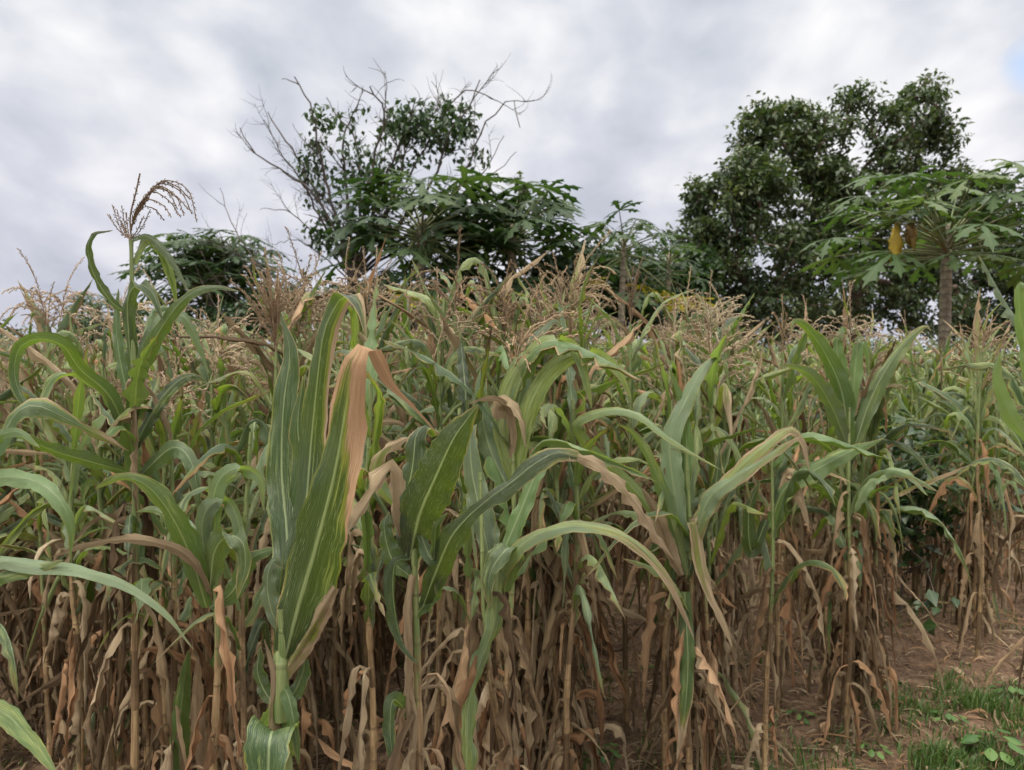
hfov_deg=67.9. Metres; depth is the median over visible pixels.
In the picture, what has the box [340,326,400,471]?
maize plant
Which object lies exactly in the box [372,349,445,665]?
maize plant
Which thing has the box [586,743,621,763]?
weed plant
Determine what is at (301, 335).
maize plant
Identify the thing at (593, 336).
maize plant
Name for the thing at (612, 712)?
leaf litter
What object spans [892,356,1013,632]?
maize plant
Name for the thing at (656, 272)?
bush
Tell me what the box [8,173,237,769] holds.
maize plant
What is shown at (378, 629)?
maize plant
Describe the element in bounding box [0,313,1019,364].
treeline
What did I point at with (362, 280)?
bush
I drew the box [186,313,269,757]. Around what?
maize plant
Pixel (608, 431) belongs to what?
maize plant
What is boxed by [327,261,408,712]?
maize plant
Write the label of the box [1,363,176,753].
maize plant
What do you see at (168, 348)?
maize plant
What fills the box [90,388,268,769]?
maize plant
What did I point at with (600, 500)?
maize plant
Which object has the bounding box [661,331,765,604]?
maize plant
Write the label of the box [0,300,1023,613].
distant maize
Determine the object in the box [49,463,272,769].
maize plant
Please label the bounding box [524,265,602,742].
maize plant
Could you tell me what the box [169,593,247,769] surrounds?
maize plant
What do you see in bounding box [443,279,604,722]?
maize plant
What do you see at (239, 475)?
maize plant
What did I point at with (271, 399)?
maize plant
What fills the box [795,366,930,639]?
maize plant
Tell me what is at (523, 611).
maize plant
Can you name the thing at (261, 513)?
maize plant
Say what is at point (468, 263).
maize plant
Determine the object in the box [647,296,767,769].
maize plant
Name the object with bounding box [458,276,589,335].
bush
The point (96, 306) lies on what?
papaya tree
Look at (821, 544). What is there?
maize plant
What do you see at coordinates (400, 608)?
maize plant
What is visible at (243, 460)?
maize plant
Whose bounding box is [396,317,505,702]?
maize plant
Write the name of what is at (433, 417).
maize plant
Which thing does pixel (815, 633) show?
maize plant
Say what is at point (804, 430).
maize plant
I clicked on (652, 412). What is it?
maize plant
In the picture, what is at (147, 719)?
maize plant
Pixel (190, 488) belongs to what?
maize plant
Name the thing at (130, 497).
maize plant
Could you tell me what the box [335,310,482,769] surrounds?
maize plant
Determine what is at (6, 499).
maize plant
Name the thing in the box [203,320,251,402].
maize plant
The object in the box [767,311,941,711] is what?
maize plant
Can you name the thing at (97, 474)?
maize plant
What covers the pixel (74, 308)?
maize plant
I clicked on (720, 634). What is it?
maize plant
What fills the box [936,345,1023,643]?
maize plant
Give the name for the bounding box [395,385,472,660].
maize plant
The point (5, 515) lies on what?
maize plant
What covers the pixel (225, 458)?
maize plant
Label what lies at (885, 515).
maize plant
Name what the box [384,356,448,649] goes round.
maize plant
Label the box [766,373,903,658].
maize plant
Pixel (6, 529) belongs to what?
maize plant
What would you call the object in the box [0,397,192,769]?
maize plant
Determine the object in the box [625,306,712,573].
maize plant
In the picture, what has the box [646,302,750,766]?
maize plant
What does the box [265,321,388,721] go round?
maize plant
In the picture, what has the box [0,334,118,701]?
maize plant
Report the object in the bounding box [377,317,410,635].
maize plant
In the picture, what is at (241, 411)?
maize plant
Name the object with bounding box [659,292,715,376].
maize plant
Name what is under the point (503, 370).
maize plant
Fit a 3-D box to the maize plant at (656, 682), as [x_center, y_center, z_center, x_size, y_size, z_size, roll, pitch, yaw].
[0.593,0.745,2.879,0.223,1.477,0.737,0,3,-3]
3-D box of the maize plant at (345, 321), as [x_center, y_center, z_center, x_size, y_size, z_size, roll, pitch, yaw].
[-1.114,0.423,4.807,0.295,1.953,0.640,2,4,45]
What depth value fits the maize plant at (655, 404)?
4.32 m
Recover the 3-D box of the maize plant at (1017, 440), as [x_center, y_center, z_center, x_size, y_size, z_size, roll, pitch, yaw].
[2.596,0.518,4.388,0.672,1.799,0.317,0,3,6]
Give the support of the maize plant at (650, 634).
on the ground at (928, 669)
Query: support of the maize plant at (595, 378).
on the ground at (928, 669)
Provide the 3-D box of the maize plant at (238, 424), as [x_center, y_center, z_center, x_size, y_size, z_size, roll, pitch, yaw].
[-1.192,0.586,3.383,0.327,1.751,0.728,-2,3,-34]
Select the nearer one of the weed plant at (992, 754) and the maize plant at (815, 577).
the weed plant at (992, 754)
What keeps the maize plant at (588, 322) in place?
on the ground at (928, 669)
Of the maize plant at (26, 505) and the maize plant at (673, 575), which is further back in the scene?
the maize plant at (26, 505)
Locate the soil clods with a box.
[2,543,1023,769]
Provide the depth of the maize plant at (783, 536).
4.54 m
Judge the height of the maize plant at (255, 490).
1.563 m
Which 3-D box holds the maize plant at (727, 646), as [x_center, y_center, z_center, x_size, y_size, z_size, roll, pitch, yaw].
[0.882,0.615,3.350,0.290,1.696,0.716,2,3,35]
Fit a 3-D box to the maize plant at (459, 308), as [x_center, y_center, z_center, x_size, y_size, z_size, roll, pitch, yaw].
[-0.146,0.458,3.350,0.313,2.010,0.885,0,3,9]
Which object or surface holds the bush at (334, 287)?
on the ground at (928, 669)
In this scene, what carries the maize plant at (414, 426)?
on the ground at (928, 669)
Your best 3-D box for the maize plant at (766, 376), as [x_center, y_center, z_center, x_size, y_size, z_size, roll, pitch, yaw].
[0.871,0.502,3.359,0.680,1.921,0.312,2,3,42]
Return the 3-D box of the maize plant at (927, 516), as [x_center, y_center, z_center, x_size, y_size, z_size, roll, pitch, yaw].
[1.615,0.529,3.359,0.496,1.867,0.792,-1,3,-25]
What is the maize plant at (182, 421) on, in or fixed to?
on the ground at (928, 669)
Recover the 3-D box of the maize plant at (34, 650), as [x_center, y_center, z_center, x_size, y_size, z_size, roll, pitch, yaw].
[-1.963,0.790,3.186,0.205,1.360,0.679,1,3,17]
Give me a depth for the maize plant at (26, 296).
3.35 m
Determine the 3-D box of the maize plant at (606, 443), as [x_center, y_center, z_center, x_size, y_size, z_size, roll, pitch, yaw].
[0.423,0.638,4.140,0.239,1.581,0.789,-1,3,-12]
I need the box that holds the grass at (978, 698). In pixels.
[750,649,1023,769]
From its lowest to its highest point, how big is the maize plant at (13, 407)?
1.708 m
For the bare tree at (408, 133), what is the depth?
13.72 m
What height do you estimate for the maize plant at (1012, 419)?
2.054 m
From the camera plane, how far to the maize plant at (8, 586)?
3.95 m
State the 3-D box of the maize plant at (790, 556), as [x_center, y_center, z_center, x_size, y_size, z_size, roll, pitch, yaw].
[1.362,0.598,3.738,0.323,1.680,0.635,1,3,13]
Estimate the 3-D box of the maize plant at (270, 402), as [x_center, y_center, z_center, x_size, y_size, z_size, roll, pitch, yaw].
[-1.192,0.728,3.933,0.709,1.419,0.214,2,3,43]
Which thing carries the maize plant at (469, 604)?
on the ground at (928, 669)
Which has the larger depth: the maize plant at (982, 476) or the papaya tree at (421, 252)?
the papaya tree at (421, 252)
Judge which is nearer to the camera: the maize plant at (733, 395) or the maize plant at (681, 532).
the maize plant at (681, 532)
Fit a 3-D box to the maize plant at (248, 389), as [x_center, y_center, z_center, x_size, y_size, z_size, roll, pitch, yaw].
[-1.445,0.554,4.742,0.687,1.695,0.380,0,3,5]
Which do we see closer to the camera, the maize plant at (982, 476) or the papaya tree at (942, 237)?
the maize plant at (982, 476)
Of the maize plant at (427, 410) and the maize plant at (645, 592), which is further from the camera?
the maize plant at (645, 592)
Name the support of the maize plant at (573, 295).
on the ground at (928, 669)
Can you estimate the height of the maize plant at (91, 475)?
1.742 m
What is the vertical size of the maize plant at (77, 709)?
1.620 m
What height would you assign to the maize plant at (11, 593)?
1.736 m
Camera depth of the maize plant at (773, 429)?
3.43 m
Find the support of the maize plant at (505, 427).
on the ground at (928, 669)
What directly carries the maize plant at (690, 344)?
on the ground at (928, 669)
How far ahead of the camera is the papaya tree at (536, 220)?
13.03 m
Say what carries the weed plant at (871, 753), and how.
on the ground at (928, 669)
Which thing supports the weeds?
on the ground at (928, 669)
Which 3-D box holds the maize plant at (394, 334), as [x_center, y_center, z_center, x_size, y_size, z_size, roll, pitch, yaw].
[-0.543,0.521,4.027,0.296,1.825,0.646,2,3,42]
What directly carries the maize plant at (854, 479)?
on the ground at (928, 669)
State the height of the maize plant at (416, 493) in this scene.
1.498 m
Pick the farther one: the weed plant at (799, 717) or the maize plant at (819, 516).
the maize plant at (819, 516)
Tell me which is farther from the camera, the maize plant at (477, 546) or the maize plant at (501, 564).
the maize plant at (477, 546)
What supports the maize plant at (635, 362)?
on the ground at (928, 669)
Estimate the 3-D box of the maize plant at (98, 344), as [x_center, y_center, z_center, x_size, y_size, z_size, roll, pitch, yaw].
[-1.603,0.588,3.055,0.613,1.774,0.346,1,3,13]
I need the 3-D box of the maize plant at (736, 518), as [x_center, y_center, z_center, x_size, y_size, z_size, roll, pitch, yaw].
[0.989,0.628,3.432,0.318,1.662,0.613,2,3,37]
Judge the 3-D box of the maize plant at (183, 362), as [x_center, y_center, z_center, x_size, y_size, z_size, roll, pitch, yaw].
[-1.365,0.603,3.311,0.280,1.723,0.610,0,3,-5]
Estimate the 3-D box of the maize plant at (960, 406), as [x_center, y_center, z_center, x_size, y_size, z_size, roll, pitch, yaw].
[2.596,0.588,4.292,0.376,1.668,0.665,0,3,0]
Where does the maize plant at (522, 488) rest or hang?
on the ground at (928, 669)
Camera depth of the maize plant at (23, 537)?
2.88 m
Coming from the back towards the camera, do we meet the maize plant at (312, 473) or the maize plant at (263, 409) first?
the maize plant at (263, 409)
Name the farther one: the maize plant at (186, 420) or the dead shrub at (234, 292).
the dead shrub at (234, 292)
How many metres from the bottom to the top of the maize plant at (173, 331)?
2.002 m
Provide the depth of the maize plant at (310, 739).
2.76 m
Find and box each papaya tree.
[58,293,137,342]
[106,228,296,335]
[308,165,531,334]
[379,210,554,341]
[409,169,610,329]
[564,200,704,337]
[615,241,714,337]
[798,159,1023,358]
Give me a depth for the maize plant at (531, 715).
2.74 m
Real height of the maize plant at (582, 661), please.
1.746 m
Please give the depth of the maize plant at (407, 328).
3.75 m
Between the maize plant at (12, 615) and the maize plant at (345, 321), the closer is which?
the maize plant at (12, 615)
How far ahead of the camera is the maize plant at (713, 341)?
3.41 m
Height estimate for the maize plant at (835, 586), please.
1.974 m
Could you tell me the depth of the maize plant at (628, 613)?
3.04 m
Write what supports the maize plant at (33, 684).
on the ground at (928, 669)
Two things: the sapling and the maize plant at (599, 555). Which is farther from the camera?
the sapling
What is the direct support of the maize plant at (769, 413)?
on the ground at (928, 669)
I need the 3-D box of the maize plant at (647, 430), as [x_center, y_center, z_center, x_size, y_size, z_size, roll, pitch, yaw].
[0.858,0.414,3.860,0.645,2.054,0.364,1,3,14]
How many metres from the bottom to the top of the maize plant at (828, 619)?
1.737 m
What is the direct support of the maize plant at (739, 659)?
on the ground at (928, 669)
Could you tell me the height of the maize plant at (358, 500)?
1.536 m
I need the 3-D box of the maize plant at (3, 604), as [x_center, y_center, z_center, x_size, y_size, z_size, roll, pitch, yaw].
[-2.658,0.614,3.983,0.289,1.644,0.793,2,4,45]
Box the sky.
[0,0,1023,352]
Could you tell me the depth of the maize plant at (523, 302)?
2.66 m
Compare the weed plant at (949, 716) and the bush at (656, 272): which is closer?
the weed plant at (949, 716)
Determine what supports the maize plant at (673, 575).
on the ground at (928, 669)
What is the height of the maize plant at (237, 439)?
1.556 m
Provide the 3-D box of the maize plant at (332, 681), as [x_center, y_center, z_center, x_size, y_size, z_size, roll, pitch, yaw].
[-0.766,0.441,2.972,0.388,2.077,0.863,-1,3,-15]
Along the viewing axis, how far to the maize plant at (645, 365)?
3.87 m
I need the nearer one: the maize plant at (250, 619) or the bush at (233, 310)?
the maize plant at (250, 619)
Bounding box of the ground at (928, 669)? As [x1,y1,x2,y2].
[0,353,1023,769]
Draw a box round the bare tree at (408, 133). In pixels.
[228,55,551,323]
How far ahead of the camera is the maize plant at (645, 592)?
4.66 m
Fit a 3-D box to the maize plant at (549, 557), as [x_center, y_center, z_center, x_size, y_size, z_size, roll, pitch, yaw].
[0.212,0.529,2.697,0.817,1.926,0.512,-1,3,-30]
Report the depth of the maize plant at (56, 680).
2.79 m
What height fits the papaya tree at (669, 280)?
3.628 m
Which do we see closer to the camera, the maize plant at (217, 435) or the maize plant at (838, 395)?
the maize plant at (838, 395)
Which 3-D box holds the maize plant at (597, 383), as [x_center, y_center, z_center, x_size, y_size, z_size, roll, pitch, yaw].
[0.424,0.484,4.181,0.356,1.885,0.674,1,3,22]
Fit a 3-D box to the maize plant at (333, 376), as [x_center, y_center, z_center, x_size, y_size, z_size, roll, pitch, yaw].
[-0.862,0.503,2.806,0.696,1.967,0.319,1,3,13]
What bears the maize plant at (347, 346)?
on the ground at (928, 669)
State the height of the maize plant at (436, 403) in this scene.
1.860 m
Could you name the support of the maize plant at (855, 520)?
on the ground at (928, 669)
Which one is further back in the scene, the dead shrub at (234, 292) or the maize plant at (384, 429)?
the dead shrub at (234, 292)
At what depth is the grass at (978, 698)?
3.18 m
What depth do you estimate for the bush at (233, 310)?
18.69 m
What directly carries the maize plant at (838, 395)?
on the ground at (928, 669)
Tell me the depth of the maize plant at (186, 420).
3.30 m
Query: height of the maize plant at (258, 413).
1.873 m
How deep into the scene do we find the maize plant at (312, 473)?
1.31 m
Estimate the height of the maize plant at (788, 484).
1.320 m
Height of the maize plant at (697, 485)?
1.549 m
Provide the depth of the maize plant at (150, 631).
2.87 m
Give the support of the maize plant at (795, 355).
on the ground at (928, 669)
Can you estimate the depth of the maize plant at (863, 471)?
3.25 m
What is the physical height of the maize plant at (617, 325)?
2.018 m
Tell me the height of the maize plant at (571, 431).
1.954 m
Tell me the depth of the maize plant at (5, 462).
3.96 m
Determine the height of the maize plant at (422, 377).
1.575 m
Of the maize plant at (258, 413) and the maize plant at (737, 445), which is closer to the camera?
the maize plant at (737, 445)
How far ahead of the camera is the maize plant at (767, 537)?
3.40 m
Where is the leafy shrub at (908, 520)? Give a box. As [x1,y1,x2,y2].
[807,409,1023,635]
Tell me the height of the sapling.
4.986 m
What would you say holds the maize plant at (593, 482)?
on the ground at (928, 669)
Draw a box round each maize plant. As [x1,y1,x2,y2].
[0,248,109,725]
[0,282,110,719]
[0,313,45,745]
[0,327,167,769]
[0,328,69,621]
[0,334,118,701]
[0,337,34,650]
[0,341,82,672]
[0,345,96,722]
[0,347,126,769]
[0,355,59,681]
[0,361,131,769]
[0,373,43,647]
[0,380,90,769]
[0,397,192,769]
[0,400,28,754]
[0,404,57,637]
[0,418,78,739]
[0,420,158,759]
[0,459,56,533]
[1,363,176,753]
[3,383,48,639]
[4,359,125,726]
[5,359,212,769]
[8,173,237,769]
[9,257,121,708]
[16,348,202,769]
[17,310,174,749]
[41,377,120,565]
[45,338,218,765]
[46,263,185,769]
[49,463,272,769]
[58,341,110,635]
[61,344,270,769]
[64,331,108,538]
[64,370,212,769]
[67,352,106,536]
[86,305,240,726]
[87,308,266,692]
[88,375,185,612]
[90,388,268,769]
[91,423,184,759]
[107,269,207,673]
[110,319,218,665]
[117,358,246,685]
[131,352,180,645]
[139,321,231,673]
[145,285,253,672]
[148,387,237,754]
[154,326,219,679]
[154,421,272,769]
[161,338,262,769]
[166,307,267,740]
[166,326,238,694]
[167,247,406,720]
[167,344,255,686]
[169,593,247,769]
[173,253,376,767]
[174,382,220,429]
[181,308,268,581]
[183,320,281,641]
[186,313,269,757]
[189,294,270,769]
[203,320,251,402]
[204,334,308,705]
[206,261,404,769]
[210,323,270,631]
[215,352,254,647]
[222,250,350,617]
[223,376,269,548]
[226,255,339,768]
[228,346,360,728]
[239,378,269,629]
[240,252,352,769]
[240,387,271,630]
[241,341,282,639]
[243,292,435,769]
[243,334,308,653]
[244,254,401,707]
[244,331,302,361]
[245,339,269,579]
[250,380,395,762]
[255,330,347,654]
[262,226,364,769]
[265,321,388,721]
[269,321,307,424]
[291,281,334,625]
[296,235,427,713]
[301,316,329,663]
[312,301,364,338]
[315,246,424,703]
[323,367,425,719]
[326,245,420,749]
[326,340,395,700]
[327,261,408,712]
[334,250,552,747]
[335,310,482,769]
[338,275,398,769]
[338,392,422,719]
[339,329,388,613]
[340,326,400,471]
[347,404,673,769]
[371,275,526,767]
[372,224,530,751]
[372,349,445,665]
[373,369,417,678]
[376,273,432,640]
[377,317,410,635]
[377,329,410,611]
[383,273,655,769]
[384,261,532,758]
[384,355,429,622]
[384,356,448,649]
[385,269,433,655]
[385,351,426,616]
[386,322,453,620]
[387,266,477,623]
[387,362,528,769]
[395,325,530,769]
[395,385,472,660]
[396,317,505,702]
[405,390,501,696]
[414,360,477,525]
[419,358,455,608]
[422,302,509,690]
[424,262,609,769]
[424,387,452,523]
[431,277,514,662]
[436,264,507,697]
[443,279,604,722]
[447,375,591,737]
[452,424,693,769]
[459,287,631,758]
[462,325,590,591]
[466,323,523,593]
[471,350,528,701]
[477,370,596,735]
[479,337,613,768]
[484,254,648,769]
[488,229,652,769]
[489,259,598,769]
[496,289,660,769]
[497,269,612,668]
[501,277,645,694]
[503,311,667,769]
[507,267,597,614]
[510,290,653,681]
[514,251,618,632]
[515,369,619,756]
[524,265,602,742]
[532,371,638,670]
[535,296,627,769]
[540,280,603,659]
[548,258,696,736]
[553,271,619,656]
[571,352,809,769]
[575,273,644,644]
[576,321,619,454]
[576,333,628,659]
[579,379,643,628]
[580,391,637,618]
[582,274,634,542]
[585,361,614,648]
[588,369,619,504]
[592,330,723,769]
[605,288,753,650]
[614,288,756,629]
[620,332,736,623]
[621,266,747,607]
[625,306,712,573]
[625,338,666,630]
[625,371,747,603]
[628,388,771,769]
[633,310,765,769]
[640,308,712,610]
[643,357,701,769]
[643,383,698,769]
[644,318,775,682]
[644,320,770,663]
[645,282,792,707]
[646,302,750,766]
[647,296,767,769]
[648,327,736,577]
[648,408,777,634]
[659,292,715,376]
[660,269,753,727]
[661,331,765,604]
[669,307,779,693]
[671,302,816,769]
[685,321,752,594]
[686,309,755,634]
[692,354,750,715]
[705,347,754,708]
[710,432,891,769]
[727,293,847,710]
[744,328,827,619]
[744,336,820,597]
[747,333,853,656]
[751,338,823,675]
[755,385,904,653]
[763,328,912,659]
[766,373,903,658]
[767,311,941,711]
[770,398,813,617]
[785,279,937,753]
[785,294,831,614]
[787,278,875,632]
[787,391,913,655]
[790,370,907,716]
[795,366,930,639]
[799,294,970,731]
[799,345,880,710]
[812,319,973,725]
[829,338,907,725]
[830,326,931,697]
[855,354,955,730]
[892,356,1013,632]
[906,333,1023,623]
[912,298,1023,634]
[913,342,1023,625]
[914,290,1023,659]
[915,319,1023,616]
[931,340,1020,655]
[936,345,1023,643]
[943,255,1023,693]
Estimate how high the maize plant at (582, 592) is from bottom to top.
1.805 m
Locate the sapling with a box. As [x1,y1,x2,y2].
[502,171,531,281]
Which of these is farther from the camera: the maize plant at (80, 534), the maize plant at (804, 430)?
the maize plant at (804, 430)
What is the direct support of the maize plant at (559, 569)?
on the ground at (928, 669)
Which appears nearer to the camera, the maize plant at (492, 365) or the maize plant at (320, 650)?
the maize plant at (320, 650)
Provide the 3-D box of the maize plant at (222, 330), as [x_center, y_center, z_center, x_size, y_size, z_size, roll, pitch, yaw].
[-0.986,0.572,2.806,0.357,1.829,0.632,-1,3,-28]
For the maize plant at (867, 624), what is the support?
on the ground at (928, 669)
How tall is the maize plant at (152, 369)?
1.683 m
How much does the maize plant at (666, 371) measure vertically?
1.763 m
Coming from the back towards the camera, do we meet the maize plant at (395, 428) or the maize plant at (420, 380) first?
the maize plant at (420, 380)
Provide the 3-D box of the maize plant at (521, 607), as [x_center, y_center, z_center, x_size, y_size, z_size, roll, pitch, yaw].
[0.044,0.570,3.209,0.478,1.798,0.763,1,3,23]
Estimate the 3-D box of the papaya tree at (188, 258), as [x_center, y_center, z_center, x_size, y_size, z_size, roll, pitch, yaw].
[-8.336,-1.867,20.914,4.742,5.112,4.943,0,3,0]
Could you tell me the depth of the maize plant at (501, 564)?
1.88 m
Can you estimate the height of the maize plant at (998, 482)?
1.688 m
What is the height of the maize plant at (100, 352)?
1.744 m
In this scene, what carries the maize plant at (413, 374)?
on the ground at (928, 669)
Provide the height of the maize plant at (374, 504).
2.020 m
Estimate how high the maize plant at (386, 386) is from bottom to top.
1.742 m
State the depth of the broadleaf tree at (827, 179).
18.40 m
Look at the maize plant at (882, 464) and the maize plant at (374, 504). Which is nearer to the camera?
the maize plant at (374, 504)
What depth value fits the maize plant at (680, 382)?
2.77 m
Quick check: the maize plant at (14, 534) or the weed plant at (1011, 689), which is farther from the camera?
the weed plant at (1011, 689)
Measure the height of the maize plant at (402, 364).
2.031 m
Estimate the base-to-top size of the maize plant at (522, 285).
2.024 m
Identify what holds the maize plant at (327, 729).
on the ground at (928, 669)
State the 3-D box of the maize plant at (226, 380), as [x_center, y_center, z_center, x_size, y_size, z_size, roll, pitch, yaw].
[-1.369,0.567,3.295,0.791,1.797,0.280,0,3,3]
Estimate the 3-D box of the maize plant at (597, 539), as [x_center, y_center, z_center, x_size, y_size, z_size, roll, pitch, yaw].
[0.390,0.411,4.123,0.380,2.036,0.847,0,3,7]
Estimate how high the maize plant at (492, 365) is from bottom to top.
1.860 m
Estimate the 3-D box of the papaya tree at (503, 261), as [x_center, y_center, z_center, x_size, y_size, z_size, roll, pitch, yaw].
[-0.815,-1.263,14.778,3.377,4.435,3.726,1,3,29]
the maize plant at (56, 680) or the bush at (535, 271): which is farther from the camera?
the bush at (535, 271)
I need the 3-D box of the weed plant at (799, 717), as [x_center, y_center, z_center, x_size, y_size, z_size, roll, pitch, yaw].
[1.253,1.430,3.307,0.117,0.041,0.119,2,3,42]
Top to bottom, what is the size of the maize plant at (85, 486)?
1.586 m
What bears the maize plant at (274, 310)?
on the ground at (928, 669)
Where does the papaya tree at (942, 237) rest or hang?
on the ground at (928, 669)
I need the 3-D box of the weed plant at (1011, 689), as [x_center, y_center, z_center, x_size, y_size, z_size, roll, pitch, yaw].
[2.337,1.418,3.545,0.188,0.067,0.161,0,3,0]
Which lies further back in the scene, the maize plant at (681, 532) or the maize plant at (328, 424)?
the maize plant at (328, 424)
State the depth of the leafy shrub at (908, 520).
4.41 m
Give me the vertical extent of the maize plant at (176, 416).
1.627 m
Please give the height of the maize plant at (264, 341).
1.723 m
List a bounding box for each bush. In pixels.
[63,299,201,345]
[208,281,311,340]
[280,275,391,332]
[358,279,477,340]
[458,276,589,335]
[525,243,659,347]
[561,241,684,342]
[646,243,727,340]
[726,303,876,351]
[933,277,1023,351]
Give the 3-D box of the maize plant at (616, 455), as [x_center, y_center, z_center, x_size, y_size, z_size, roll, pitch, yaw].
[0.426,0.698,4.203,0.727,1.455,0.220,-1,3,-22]
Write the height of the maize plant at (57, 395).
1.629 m
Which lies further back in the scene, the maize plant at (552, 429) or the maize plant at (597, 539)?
the maize plant at (597, 539)
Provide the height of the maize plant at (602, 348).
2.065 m
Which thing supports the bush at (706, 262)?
on the ground at (928, 669)
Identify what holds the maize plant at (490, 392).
on the ground at (928, 669)
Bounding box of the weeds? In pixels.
[1,505,1023,769]
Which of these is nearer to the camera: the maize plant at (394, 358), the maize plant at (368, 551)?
the maize plant at (368, 551)
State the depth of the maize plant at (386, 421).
3.24 m
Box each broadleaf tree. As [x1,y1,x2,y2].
[655,142,849,364]
[722,68,1023,347]
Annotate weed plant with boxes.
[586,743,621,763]
[785,709,816,724]
[855,740,892,758]
[930,710,969,722]
[960,729,1023,765]
[990,678,1023,694]
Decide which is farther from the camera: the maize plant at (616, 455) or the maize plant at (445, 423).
the maize plant at (445, 423)
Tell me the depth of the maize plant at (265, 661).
3.37 m
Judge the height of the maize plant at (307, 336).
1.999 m
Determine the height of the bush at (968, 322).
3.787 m
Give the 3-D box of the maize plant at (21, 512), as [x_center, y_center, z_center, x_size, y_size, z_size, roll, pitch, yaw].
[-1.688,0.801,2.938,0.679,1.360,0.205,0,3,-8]
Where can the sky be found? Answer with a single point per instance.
(96, 95)
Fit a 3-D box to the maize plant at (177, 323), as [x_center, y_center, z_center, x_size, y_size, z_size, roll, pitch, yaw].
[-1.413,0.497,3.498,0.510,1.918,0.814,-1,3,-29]
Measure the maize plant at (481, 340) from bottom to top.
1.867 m
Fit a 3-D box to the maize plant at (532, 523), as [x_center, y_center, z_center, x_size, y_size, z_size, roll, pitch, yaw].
[0.073,0.573,2.701,0.809,1.836,0.286,-2,3,-37]
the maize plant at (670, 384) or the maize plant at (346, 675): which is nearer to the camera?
the maize plant at (346, 675)
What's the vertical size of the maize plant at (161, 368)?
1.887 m
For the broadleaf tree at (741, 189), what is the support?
on the ground at (928, 669)
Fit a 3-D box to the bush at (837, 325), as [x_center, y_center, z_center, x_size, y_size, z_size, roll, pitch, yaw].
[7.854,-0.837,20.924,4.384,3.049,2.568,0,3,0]
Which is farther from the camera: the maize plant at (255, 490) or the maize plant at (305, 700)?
the maize plant at (255, 490)
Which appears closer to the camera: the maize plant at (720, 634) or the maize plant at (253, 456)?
the maize plant at (720, 634)
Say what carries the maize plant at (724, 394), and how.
on the ground at (928, 669)
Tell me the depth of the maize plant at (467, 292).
3.48 m
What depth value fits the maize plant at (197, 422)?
2.69 m
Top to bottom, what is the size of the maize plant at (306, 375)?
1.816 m
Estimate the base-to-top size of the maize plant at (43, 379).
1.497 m
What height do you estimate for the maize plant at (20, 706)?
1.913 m
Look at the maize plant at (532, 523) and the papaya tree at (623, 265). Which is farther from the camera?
the papaya tree at (623, 265)
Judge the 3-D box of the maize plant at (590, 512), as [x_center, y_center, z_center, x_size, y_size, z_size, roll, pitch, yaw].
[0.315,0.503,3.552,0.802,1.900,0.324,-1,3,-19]
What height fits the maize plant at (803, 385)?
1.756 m
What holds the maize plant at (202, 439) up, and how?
on the ground at (928, 669)
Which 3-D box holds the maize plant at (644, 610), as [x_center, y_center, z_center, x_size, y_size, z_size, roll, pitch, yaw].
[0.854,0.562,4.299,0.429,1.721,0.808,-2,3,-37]
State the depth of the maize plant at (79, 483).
4.34 m
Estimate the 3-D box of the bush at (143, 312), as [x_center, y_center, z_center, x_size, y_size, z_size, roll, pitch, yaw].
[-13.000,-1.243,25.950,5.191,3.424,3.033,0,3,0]
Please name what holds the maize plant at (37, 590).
on the ground at (928, 669)
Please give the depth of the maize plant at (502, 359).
2.68 m
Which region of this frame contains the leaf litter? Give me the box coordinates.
[0,498,1023,769]
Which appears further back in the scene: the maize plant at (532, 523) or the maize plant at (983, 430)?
the maize plant at (983, 430)
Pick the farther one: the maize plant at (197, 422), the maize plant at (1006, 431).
the maize plant at (1006, 431)
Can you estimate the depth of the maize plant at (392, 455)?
3.44 m
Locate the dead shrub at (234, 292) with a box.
[188,183,352,336]
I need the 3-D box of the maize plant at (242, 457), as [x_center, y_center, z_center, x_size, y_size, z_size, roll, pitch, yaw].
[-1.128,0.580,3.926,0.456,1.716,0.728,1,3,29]

